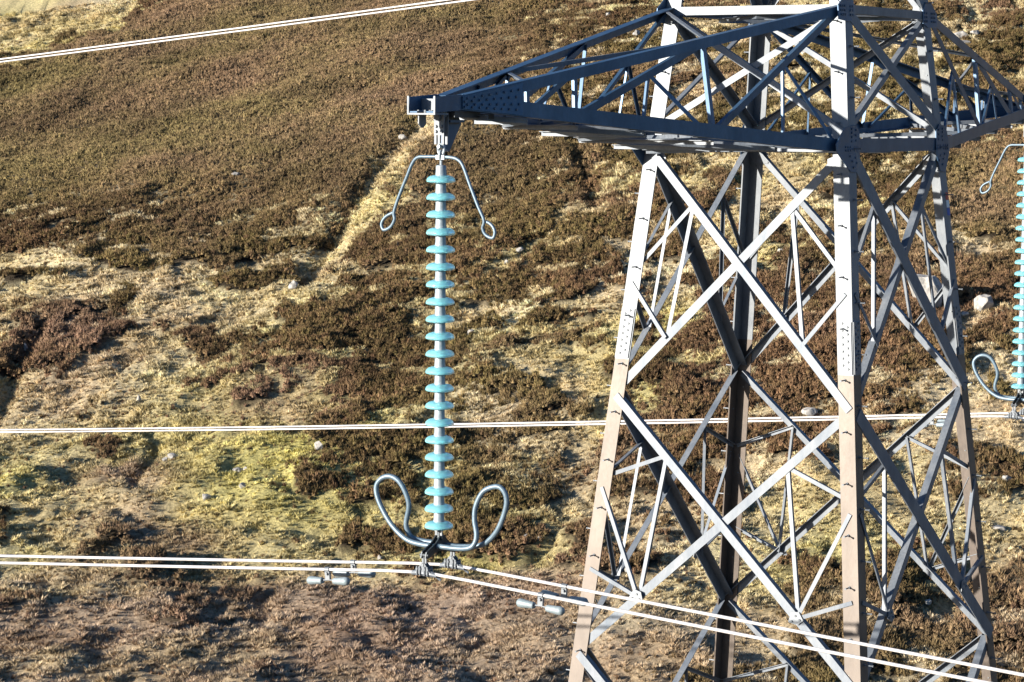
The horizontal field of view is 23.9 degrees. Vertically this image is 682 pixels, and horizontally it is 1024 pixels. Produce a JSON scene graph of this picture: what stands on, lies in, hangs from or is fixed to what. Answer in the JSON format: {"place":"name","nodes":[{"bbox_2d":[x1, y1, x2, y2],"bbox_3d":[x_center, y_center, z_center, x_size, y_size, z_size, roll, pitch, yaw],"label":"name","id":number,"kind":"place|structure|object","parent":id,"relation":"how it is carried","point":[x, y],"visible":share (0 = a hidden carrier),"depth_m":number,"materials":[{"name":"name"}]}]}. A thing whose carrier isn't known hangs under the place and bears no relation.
{"place":"outdoors","nodes":[
{"label":"outdoors","id":0,"kind":"place"},
{"bbox_2d":[0,0,1023,681],"bbox_3d":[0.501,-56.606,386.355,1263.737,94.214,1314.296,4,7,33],"label":"hillside","id":1,"kind":"structure","parent":0,"point":[188,490],"depth_m":127.42,"materials":[{"name":"beige plant"}]},
{"bbox_2d":[167,453,177,459],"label":"rock","id":2,"kind":"object","parent":1,"relation":"on","point":[170,456],"visible":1,"depth_m":133.10,"materials":[{"name":"grey stone"}]},
{"bbox_2d":[202,493,210,500],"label":"rock","id":3,"kind":"object","parent":1,"relation":"on","point":[206,496],"visible":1,"depth_m":126.48,"materials":[{"name":"grey stone"}]},
{"bbox_2d":[232,467,242,471],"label":"rock","id":4,"kind":"object","parent":1,"relation":"on","point":[237,469],"visible":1,"depth_m":129.95,"materials":[{"name":"grey stone"}]},
{"bbox_2d":[239,482,246,488],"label":"rock","id":5,"kind":"object","parent":1,"relation":"on","point":[242,485],"visible":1,"depth_m":127.14,"materials":[{"name":"grey stone"}]},
{"bbox_2d":[288,280,297,289],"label":"rock","id":6,"kind":"object","parent":1,"relation":"on","point":[293,284],"visible":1,"depth_m":159.61,"materials":[{"name":"grey stone"}]},
{"bbox_2d":[314,441,322,449],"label":"rock","id":7,"kind":"object","parent":1,"relation":"on","point":[318,445],"visible":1,"depth_m":130.65,"materials":[{"name":"grey stone"}]},
{"bbox_2d":[398,134,407,139],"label":"rock","id":8,"kind":"object","parent":1,"relation":"on","point":[402,137],"visible":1,"depth_m":188.52,"materials":[{"name":"grey stone"}]},
{"bbox_2d":[0,0,1023,681],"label":"heather","id":9,"kind":"object","parent":1,"relation":"on","point":[368,36],"visible":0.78,"depth_m":164.65,"materials":[{"name":"brown plant"}]},
{"bbox_2d":[516,247,523,252],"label":"rock","id":10,"kind":"object","parent":1,"relation":"on","point":[520,249],"visible":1,"depth_m":161.54,"materials":[{"name":"grey stone"}]},
{"bbox_2d":[632,30,639,35],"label":"rock","id":11,"kind":"object","parent":1,"relation":"on","point":[636,32],"visible":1,"depth_m":212.36,"materials":[{"name":"grey stone"}]},
{"bbox_2d":[407,0,1023,681],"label":"transmission tower","id":12,"kind":"structure","parent":1,"relation":"on","point":[507,104],"depth_m":29.29,"materials":[{"name":"metal"}]},
{"bbox_2d":[374,112,508,580],"bbox_3d":[-0.677,0.039,23.635,1.591,4.584,0.627,4,7,33],"label":"insulator string","id":13,"kind":"object","parent":12,"relation":"hanging from","point":[445,131],"visible":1,"depth_m":23.56,"materials":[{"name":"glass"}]},
{"bbox_2d":[0,561,989,681],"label":"power cable","id":14,"kind":"object","parent":13,"relation":"hanging from","point":[550,597],"visible":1,"depth_m":22.91,"materials":[{"name":"metal"}]},
{"bbox_2d":[306,567,349,585],"bbox_3d":[-1.852,2.365,24.308,0.532,0.184,0.088,-2,3,34],"label":"vibration damper","id":15,"kind":"object","parent":14,"relation":"attached to","point":[312,580],"visible":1,"depth_m":24.29,"materials":[{"name":"metal"}]},
{"bbox_2d":[516,592,564,614],"bbox_3d":[0.273,2.474,22.901,0.532,0.184,0.088,8,8,33],"label":"vibration damper","id":16,"kind":"object","parent":14,"relation":"attached to","point":[553,609],"visible":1,"depth_m":22.88,"materials":[{"name":"metal"}]},
{"bbox_2d":[0,554,1023,676],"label":"power cable","id":17,"kind":"object","parent":13,"relation":"hanging from","point":[578,589],"visible":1,"depth_m":23.28,"materials":[{"name":"metal"}]},
{"bbox_2d":[333,560,375,577],"bbox_3d":[-1.620,2.331,24.728,0.532,0.184,0.088,-2,3,34],"label":"vibration damper","id":18,"kind":"object","parent":17,"relation":"attached to","point":[347,573],"visible":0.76,"depth_m":24.71,"materials":[{"name":"metal"}]},
{"bbox_2d":[541,583,587,605],"bbox_3d":[0.505,2.433,23.320,0.532,0.184,0.088,8,8,33],"label":"vibration damper","id":19,"kind":"object","parent":17,"relation":"attached to","point":[564,590],"visible":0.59,"depth_m":23.30,"materials":[{"name":"metal"}]},
{"bbox_2d":[972,129,1023,420],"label":"insulator string","id":20,"kind":"object","parent":12,"relation":"hanging from","point":[1018,399],"visible":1,"depth_m":36.22,"materials":[{"name":"glass"}]},
{"bbox_2d":[0,412,1009,430],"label":"power cable","id":21,"kind":"object","parent":20,"relation":"hanging from","point":[893,415],"visible":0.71,"depth_m":42.17,"materials":[{"name":"metal"}]},
{"bbox_2d":[0,415,1023,432],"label":"power cable","id":22,"kind":"object","parent":20,"relation":"hanging from","point":[973,416],"visible":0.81,"depth_m":41.72,"materials":[{"name":"metal"}]},
{"bbox_2d":[925,419,943,426],"bbox_3d":[6.426,1.236,36.939,0.532,0.184,0.088,-2,3,34],"label":"vibration damper","id":23,"kind":"object","parent":22,"relation":"attached to","point":[939,424],"visible":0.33,"depth_m":36.87,"materials":[{"name":"metal"}]},
{"bbox_3d":[7.767,-8.411,35.495,1.591,4.584,0.627,4,7,33],"label":"insulator string","id":24,"kind":"object","parent":12,"relation":"hanging from","visible":0},
{"bbox_2d":[0,0,449,59],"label":"power cable","id":25,"kind":"object","parent":24,"relation":"hanging from","point":[228,29],"visible":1,"depth_m":44.00,"materials":[{"name":"metal"}]},
{"bbox_2d":[0,0,474,62],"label":"power cable","id":26,"kind":"object","parent":24,"relation":"hanging from","point":[240,30],"visible":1,"depth_m":44.45,"materials":[{"name":"metal"}]},
{"bbox_2d":[801,407,817,415],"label":"rock","id":27,"kind":"object","parent":1,"relation":"on","point":[809,411],"visible":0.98,"depth_m":127.52,"materials":[{"name":"grey stone"}]},
{"bbox_2d":[908,274,942,307],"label":"rock","id":28,"kind":"object","parent":1,"relation":"on","point":[936,283],"visible":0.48,"depth_m":139.49,"materials":[{"name":"grey stone"}]},
{"bbox_2d":[924,599,931,604],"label":"rock","id":29,"kind":"object","parent":1,"relation":"on","point":[928,601],"visible":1,"depth_m":105.47,"materials":[{"name":"grey stone"}]},
{"bbox_2d":[954,31,967,37],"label":"rock","id":30,"kind":"object","parent":1,"relation":"on","point":[959,34],"visible":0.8,"depth_m":199.03,"materials":[{"name":"grey stone"}]},
{"bbox_2d":[961,311,968,316],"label":"rock","id":31,"kind":"object","parent":1,"relation":"on","point":[964,313],"visible":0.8,"depth_m":138.87,"materials":[{"name":"grey stone"}]},
{"bbox_2d":[970,30,978,33],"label":"rock","id":32,"kind":"object","parent":1,"relation":"on","point":[975,31],"visible":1,"depth_m":199.69,"materials":[{"name":"grey stone"}]},
{"bbox_2d":[974,294,993,310],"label":"rock","id":33,"kind":"object","parent":1,"relation":"on","point":[983,302],"visible":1,"depth_m":139.35,"materials":[{"name":"grey stone"}]},
{"bbox_2d":[991,525,1005,530],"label":"rock","id":34,"kind":"object","parent":1,"relation":"on","point":[1000,528],"visible":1,"depth_m":112.12,"materials":[{"name":"grey stone"}]},
{"bbox_2d":[1002,475,1011,480],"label":"rock","id":35,"kind":"object","parent":1,"relation":"on","point":[1006,478],"visible":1,"depth_m":116.53,"materials":[{"name":"grey stone"}]}
]}

